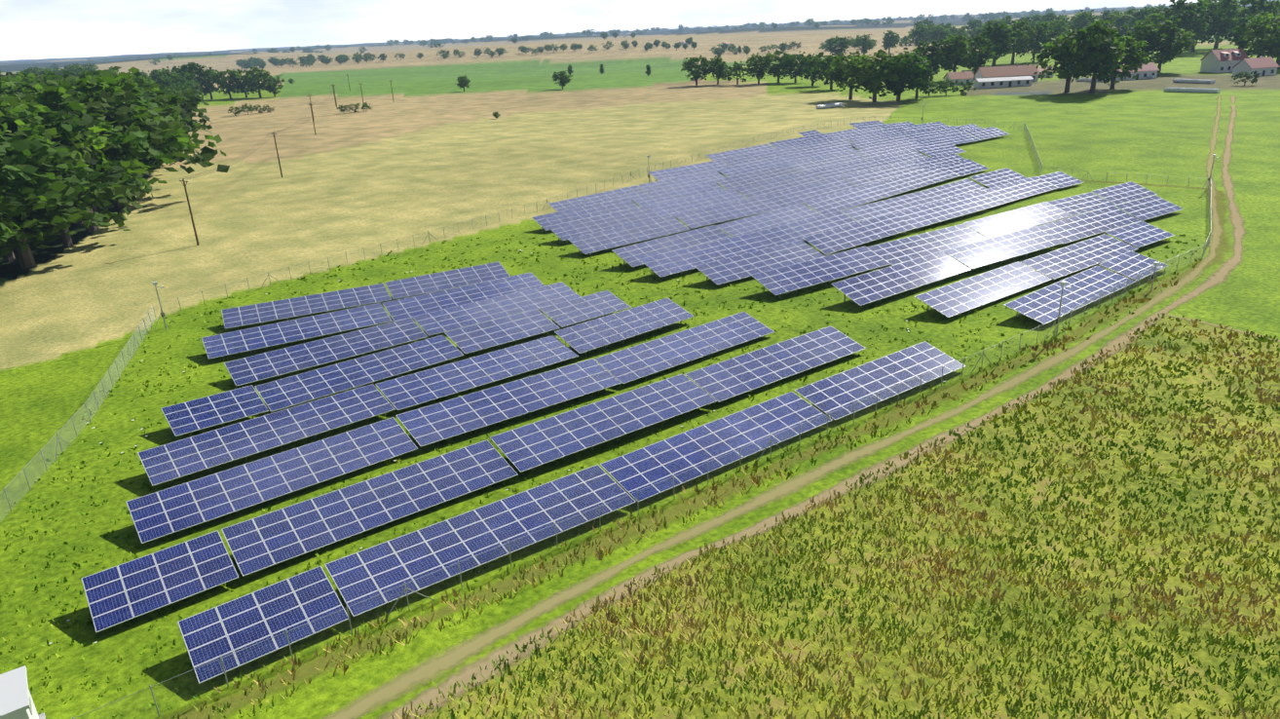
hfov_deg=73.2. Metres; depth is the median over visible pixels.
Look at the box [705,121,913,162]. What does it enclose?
solar row
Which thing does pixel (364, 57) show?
round tree
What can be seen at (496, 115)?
round tree
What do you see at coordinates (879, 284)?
solar row
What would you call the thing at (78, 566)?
farm floor grass
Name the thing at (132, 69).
round tree
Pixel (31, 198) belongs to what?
round tree
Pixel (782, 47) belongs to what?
round tree
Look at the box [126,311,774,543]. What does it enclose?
solar row
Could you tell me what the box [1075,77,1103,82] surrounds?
silage bales
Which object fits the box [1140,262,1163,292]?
cctv mast
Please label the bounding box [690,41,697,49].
tall tree
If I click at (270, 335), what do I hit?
solar row
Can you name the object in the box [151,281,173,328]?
cctv mast
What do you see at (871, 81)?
round tree
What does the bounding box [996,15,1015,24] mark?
tall tree
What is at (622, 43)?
round tree
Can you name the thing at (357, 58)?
round tree
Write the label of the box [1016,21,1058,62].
round tree
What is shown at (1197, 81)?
silage bales
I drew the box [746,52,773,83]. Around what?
round tree
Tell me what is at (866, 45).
round tree
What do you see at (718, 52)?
round tree
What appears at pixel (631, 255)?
solar row
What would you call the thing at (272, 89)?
round tree
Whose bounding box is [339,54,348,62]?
round tree
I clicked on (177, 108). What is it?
round tree
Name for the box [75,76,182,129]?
round tree
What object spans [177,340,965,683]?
solar row
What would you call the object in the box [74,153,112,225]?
tall tree
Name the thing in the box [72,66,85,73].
tall tree
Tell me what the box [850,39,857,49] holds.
round tree
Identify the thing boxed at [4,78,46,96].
round tree
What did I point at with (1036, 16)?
tall tree
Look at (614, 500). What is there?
perimeter fence
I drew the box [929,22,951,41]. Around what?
round tree
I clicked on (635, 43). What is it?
round tree
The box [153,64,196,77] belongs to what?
round tree
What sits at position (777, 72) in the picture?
round tree
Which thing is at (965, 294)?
solar row
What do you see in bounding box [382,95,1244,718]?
track rut
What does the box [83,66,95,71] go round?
tall tree
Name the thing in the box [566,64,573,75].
conifer tree
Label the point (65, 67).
round tree
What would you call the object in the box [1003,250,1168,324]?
solar row
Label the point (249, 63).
round tree
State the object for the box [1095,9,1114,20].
round tree
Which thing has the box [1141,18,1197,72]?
round tree
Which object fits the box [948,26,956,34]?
tall tree
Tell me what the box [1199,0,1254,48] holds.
round tree
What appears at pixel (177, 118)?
round tree
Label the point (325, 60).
round tree
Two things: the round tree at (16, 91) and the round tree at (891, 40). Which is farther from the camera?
the round tree at (891, 40)
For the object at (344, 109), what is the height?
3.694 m
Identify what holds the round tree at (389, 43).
on the terrain at (432, 148)
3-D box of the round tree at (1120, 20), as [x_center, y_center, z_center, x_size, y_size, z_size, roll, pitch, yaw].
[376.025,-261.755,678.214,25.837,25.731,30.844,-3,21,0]
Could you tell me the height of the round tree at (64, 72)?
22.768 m
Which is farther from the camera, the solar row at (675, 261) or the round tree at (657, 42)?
the round tree at (657, 42)
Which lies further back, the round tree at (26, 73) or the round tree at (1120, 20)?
the round tree at (1120, 20)
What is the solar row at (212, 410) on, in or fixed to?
on the terrain at (432, 148)
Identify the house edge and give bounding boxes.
[1232,55,1279,75]
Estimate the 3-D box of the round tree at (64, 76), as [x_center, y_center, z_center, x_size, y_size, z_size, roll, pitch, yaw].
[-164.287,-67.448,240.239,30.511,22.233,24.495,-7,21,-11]
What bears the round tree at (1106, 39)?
on the terrain at (432, 148)
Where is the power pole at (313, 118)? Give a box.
[307,103,316,134]
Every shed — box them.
[973,75,1033,88]
[1037,66,1054,77]
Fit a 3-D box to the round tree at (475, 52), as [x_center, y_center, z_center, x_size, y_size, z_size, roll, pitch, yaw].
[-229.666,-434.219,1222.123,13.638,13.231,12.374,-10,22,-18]
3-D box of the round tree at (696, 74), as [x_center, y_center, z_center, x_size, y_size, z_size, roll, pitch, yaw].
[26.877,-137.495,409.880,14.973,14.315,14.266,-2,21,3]
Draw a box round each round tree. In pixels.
[0,70,69,77]
[0,75,36,87]
[0,80,23,95]
[0,84,124,135]
[0,94,34,101]
[0,98,47,128]
[0,103,172,230]
[0,122,107,160]
[0,127,124,268]
[0,163,47,247]
[0,190,21,243]
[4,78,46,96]
[5,70,59,75]
[13,71,46,77]
[16,86,92,103]
[25,74,69,82]
[29,75,166,107]
[40,73,65,80]
[44,70,100,85]
[52,67,65,75]
[52,72,175,100]
[52,110,152,212]
[62,64,82,70]
[65,66,155,93]
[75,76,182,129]
[78,70,183,97]
[80,62,98,71]
[105,79,181,124]
[137,82,190,126]
[145,99,191,175]
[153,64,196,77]
[158,83,169,95]
[171,62,216,96]
[176,74,202,98]
[195,69,227,99]
[206,69,243,98]
[226,69,252,97]
[236,58,244,69]
[243,66,273,97]
[244,60,257,68]
[258,62,265,69]
[260,75,284,96]
[266,56,276,65]
[271,58,282,66]
[296,56,308,63]
[317,54,325,63]
[321,57,331,65]
[324,43,331,50]
[334,55,345,64]
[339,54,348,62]
[352,55,362,64]
[361,55,370,62]
[377,53,386,62]
[385,38,394,46]
[454,75,470,91]
[473,48,482,56]
[485,35,492,40]
[487,50,496,57]
[492,112,500,118]
[494,47,504,55]
[536,46,543,52]
[551,70,572,89]
[558,43,567,51]
[568,43,578,50]
[600,32,608,39]
[620,39,629,47]
[631,39,638,46]
[652,39,660,47]
[680,54,712,85]
[684,37,692,45]
[704,55,729,84]
[714,47,724,56]
[743,47,750,54]
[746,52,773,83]
[760,49,794,82]
[777,42,788,51]
[777,50,808,82]
[795,52,830,85]
[804,18,814,26]
[808,51,849,89]
[824,50,877,99]
[826,36,854,56]
[842,49,905,102]
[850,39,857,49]
[853,34,876,54]
[865,18,871,24]
[868,47,930,101]
[880,30,900,53]
[903,59,938,99]
[905,24,934,47]
[910,18,934,37]
[912,38,955,80]
[916,13,924,20]
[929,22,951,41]
[951,31,971,39]
[964,17,983,35]
[965,35,995,73]
[979,12,991,21]
[991,19,1007,26]
[1000,20,1038,64]
[1013,12,1022,18]
[1015,16,1037,31]
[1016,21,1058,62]
[1026,25,1118,92]
[1035,11,1056,22]
[1037,16,1068,37]
[1045,7,1053,13]
[1052,18,1132,93]
[1069,9,1103,31]
[1086,14,1103,20]
[1091,36,1149,89]
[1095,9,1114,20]
[1103,8,1138,37]
[1109,14,1135,35]
[1125,17,1167,60]
[1130,4,1165,22]
[1136,0,1221,44]
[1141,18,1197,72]
[1148,4,1165,9]
[1169,0,1225,51]
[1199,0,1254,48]
[1207,0,1279,48]
[1229,9,1279,57]
[1242,10,1279,69]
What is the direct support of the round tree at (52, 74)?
on the terrain at (432, 148)
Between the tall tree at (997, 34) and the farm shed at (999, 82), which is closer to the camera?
the farm shed at (999, 82)
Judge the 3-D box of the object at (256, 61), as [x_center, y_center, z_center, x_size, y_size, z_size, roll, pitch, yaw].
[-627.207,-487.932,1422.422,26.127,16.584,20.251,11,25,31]
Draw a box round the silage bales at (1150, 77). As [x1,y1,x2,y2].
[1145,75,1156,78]
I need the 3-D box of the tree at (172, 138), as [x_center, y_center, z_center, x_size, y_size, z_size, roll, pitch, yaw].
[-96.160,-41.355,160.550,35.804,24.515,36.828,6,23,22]
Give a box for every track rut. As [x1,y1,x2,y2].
[324,95,1222,718]
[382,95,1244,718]
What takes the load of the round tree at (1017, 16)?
on the terrain at (432, 148)
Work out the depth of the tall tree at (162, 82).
452.10 m
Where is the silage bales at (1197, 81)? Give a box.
[1172,78,1215,83]
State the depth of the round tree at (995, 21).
826.17 m
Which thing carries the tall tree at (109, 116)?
on the terrain at (432, 148)
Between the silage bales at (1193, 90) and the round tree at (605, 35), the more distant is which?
the round tree at (605, 35)
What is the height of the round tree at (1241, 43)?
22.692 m
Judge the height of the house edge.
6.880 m
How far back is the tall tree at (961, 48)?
362.19 m
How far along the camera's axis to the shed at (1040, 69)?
357.45 m
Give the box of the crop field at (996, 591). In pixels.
[389,312,1279,718]
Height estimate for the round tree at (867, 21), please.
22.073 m
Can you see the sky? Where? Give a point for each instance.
(29, 29)
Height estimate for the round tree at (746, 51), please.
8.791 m
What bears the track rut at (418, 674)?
on the terrain at (432, 148)
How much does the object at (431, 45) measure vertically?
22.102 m
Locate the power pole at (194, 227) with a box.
[179,178,199,245]
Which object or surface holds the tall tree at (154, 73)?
on the terrain at (432, 148)
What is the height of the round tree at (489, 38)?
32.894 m
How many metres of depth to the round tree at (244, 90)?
476.76 m
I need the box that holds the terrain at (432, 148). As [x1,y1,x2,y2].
[0,0,1279,718]
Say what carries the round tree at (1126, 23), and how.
on the terrain at (432, 148)
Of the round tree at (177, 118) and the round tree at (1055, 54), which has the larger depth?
the round tree at (1055, 54)
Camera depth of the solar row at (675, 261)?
109.39 m
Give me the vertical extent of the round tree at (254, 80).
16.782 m
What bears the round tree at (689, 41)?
on the terrain at (432, 148)
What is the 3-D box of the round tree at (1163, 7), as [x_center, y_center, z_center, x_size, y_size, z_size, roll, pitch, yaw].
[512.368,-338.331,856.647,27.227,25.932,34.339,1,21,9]
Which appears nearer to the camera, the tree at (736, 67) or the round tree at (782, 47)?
the tree at (736, 67)
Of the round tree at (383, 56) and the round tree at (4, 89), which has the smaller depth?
the round tree at (4, 89)
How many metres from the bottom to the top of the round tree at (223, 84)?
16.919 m
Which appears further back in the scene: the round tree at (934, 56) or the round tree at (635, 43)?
the round tree at (635, 43)
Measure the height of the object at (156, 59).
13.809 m
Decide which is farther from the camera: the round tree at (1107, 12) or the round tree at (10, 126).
the round tree at (1107, 12)
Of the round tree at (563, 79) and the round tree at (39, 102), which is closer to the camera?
the round tree at (39, 102)
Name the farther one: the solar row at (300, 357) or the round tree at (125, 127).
the round tree at (125, 127)
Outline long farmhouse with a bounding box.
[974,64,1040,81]
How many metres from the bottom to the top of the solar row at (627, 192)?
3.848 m
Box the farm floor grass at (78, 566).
[0,219,1205,718]
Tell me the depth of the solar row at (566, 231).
130.63 m
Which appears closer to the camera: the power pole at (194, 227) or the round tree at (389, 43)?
the power pole at (194, 227)
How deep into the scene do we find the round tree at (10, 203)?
100.82 m
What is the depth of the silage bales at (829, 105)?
274.17 m
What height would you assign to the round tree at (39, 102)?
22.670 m
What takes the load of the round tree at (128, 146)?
on the terrain at (432, 148)
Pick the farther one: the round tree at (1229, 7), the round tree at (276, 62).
the round tree at (276, 62)
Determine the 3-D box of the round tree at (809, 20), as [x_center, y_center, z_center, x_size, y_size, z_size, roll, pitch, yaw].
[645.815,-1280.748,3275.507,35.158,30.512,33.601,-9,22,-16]
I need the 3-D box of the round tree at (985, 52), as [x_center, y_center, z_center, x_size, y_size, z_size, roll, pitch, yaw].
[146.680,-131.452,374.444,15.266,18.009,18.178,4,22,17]
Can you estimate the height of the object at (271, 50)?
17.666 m
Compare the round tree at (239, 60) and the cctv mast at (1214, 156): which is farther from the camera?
the round tree at (239, 60)
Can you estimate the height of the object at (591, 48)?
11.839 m
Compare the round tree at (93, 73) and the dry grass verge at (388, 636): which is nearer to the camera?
the dry grass verge at (388, 636)
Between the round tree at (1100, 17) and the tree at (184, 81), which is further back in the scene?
the round tree at (1100, 17)
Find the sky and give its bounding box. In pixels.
[0,0,1218,60]
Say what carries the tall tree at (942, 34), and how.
on the terrain at (432, 148)
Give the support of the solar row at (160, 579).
on the terrain at (432, 148)
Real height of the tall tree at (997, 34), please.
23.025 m
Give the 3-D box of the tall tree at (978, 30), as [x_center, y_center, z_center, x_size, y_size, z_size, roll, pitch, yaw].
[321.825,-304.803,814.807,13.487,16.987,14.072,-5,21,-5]
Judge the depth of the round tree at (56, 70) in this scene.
770.41 m
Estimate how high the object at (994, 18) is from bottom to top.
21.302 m
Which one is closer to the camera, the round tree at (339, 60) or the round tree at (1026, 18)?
the round tree at (1026, 18)
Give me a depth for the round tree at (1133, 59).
287.93 m
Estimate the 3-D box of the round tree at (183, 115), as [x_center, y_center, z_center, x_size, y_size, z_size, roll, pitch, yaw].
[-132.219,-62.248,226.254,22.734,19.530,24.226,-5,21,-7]
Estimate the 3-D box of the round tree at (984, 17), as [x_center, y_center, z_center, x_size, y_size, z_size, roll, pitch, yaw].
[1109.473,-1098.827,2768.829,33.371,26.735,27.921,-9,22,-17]
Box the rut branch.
[1160,312,1279,341]
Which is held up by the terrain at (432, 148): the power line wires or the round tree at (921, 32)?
the round tree at (921, 32)
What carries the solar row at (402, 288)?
on the terrain at (432, 148)
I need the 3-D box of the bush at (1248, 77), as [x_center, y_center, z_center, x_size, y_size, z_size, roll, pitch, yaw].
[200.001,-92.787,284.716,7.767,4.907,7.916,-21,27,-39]
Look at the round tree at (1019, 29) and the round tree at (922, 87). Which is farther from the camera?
the round tree at (1019, 29)
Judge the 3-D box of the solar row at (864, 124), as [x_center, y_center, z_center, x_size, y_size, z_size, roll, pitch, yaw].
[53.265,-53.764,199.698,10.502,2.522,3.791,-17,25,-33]
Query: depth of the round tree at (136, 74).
214.76 m
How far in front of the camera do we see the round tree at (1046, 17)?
878.71 m
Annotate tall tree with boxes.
[0,135,35,203]
[0,171,52,262]
[23,67,41,73]
[37,68,53,75]
[48,91,177,209]
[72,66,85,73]
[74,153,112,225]
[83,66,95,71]
[150,69,161,79]
[155,74,173,86]
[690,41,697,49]
[928,25,950,47]
[934,29,950,45]
[937,34,978,72]
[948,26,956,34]
[954,26,969,35]
[970,25,983,37]
[973,27,983,42]
[977,21,1016,66]
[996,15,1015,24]
[1029,13,1042,23]
[1054,14,1071,29]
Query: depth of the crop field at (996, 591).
42.09 m
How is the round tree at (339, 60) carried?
on the terrain at (432, 148)
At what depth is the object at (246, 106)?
363.24 m
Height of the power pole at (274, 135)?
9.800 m
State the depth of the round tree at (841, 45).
703.50 m
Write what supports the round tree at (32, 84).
on the terrain at (432, 148)
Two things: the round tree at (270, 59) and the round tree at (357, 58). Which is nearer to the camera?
the round tree at (357, 58)
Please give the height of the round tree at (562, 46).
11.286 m
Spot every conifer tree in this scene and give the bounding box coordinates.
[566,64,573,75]
[599,64,604,74]
[644,64,651,75]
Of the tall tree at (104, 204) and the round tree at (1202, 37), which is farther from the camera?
the round tree at (1202, 37)
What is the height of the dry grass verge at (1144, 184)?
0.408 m
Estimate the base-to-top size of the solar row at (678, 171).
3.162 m
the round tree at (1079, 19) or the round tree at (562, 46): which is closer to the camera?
the round tree at (1079, 19)
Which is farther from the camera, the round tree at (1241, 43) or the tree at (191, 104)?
the round tree at (1241, 43)
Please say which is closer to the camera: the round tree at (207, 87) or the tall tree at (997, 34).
the tall tree at (997, 34)
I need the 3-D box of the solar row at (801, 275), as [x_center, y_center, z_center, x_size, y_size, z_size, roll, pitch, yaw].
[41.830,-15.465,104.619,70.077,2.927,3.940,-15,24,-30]
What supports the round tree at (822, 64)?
on the terrain at (432, 148)
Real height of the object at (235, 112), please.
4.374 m
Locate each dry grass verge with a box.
[179,189,1227,718]
[1044,174,1207,188]
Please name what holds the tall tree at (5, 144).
on the terrain at (432, 148)
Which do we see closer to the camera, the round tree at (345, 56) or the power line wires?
the power line wires
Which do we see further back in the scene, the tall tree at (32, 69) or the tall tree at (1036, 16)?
the tall tree at (1036, 16)
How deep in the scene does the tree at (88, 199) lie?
123.83 m
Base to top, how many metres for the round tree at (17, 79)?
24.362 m
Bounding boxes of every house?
[942,70,975,85]
[1200,47,1249,73]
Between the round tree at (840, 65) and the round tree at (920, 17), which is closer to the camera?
the round tree at (840, 65)
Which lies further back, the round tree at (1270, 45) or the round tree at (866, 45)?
the round tree at (866, 45)
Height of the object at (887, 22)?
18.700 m
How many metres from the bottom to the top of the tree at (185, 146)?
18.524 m
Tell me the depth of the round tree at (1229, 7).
463.26 m
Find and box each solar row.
[81,325,865,632]
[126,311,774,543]
[137,298,693,486]
[161,290,631,436]
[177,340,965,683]
[201,272,544,359]
[221,262,510,329]
[224,281,580,385]
[531,126,1009,230]
[547,143,966,243]
[548,123,982,211]
[567,152,966,255]
[612,158,988,267]
[640,167,1027,278]
[649,121,948,181]
[694,171,1083,285]
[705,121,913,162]
[751,181,1157,297]
[797,129,821,137]
[831,194,1183,306]
[849,120,884,128]
[914,221,1174,317]
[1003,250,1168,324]
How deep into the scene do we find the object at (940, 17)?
3807.81 m
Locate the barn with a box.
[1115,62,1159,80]
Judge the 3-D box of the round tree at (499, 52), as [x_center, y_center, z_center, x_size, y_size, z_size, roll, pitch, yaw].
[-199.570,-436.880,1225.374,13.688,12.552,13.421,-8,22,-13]
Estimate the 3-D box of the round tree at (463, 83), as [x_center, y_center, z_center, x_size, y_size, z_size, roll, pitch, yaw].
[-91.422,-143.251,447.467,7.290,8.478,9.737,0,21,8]
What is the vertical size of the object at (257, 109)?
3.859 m
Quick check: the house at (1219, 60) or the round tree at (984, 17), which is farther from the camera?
the round tree at (984, 17)
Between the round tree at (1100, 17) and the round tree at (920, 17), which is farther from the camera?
the round tree at (920, 17)
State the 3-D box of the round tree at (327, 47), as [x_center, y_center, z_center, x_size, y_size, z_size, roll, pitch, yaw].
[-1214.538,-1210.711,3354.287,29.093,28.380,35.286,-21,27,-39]
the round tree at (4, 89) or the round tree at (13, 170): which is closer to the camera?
the round tree at (13, 170)
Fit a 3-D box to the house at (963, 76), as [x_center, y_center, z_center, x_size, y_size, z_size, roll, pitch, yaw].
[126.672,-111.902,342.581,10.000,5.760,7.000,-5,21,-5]
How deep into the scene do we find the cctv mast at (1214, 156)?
123.05 m
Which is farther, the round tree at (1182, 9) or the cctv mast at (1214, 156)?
the round tree at (1182, 9)
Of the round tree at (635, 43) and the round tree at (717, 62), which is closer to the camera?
the round tree at (717, 62)
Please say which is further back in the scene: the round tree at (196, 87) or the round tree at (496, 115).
the round tree at (196, 87)
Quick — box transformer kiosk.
[0,665,45,718]
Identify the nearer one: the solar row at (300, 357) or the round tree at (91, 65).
the solar row at (300, 357)
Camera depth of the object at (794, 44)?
1064.76 m
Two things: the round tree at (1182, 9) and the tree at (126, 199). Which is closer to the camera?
the tree at (126, 199)
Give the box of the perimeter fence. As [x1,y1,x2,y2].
[1,115,1211,718]
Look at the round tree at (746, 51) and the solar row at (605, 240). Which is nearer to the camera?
the solar row at (605, 240)
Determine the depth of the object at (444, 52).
1263.41 m
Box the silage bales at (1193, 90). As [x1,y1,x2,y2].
[1164,87,1220,93]
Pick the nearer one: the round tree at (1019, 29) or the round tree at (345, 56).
the round tree at (1019, 29)
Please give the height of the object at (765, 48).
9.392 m
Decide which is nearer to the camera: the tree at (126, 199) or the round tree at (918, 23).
the tree at (126, 199)
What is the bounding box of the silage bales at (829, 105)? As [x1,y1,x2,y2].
[815,102,843,109]
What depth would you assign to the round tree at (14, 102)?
138.53 m
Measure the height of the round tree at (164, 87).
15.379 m
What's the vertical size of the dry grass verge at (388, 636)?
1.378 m
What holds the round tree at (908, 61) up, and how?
on the terrain at (432, 148)
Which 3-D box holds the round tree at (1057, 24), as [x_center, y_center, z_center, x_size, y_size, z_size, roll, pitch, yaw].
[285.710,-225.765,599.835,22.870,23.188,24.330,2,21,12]
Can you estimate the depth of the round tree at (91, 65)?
882.42 m
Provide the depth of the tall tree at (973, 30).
847.86 m
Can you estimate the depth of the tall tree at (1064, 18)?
810.48 m
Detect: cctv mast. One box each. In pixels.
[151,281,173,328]
[643,155,652,183]
[1044,280,1071,338]
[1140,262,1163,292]
[1201,153,1219,189]
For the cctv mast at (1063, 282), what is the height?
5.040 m
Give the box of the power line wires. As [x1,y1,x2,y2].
[182,76,347,179]
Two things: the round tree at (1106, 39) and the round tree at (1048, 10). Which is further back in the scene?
the round tree at (1048, 10)
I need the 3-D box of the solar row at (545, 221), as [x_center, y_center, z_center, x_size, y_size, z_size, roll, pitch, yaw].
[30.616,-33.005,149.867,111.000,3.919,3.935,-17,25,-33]
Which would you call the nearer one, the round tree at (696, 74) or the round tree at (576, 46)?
the round tree at (696, 74)
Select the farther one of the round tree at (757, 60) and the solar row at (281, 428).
the round tree at (757, 60)
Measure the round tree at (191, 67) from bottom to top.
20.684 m
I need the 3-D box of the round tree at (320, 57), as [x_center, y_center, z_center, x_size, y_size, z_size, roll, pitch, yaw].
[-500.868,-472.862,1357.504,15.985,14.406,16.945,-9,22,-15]
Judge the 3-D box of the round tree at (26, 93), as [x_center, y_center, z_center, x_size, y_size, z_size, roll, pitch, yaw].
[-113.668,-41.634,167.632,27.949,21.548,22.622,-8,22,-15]
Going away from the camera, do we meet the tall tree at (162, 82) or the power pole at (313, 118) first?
the power pole at (313, 118)
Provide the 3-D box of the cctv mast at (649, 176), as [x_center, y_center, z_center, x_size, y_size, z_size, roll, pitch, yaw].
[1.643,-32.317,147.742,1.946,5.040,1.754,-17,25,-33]
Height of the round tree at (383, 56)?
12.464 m
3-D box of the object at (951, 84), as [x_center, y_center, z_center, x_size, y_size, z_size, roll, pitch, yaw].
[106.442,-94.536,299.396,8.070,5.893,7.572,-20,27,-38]
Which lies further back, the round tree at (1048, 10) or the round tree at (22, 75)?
the round tree at (1048, 10)
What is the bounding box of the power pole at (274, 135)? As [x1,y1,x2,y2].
[272,132,282,177]
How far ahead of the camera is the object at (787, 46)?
1048.31 m
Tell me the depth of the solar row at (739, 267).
106.31 m
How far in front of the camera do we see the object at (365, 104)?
348.38 m
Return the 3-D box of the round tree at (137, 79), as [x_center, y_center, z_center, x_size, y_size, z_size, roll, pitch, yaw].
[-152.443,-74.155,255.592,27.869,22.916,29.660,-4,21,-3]
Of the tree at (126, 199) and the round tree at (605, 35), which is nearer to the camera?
the tree at (126, 199)
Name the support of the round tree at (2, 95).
on the terrain at (432, 148)
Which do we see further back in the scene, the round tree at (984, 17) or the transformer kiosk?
the round tree at (984, 17)
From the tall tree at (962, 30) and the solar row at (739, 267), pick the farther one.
the tall tree at (962, 30)
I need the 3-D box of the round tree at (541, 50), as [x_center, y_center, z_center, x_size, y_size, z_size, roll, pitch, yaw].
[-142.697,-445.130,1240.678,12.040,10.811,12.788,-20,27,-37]
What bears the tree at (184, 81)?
on the terrain at (432, 148)
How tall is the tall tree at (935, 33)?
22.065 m

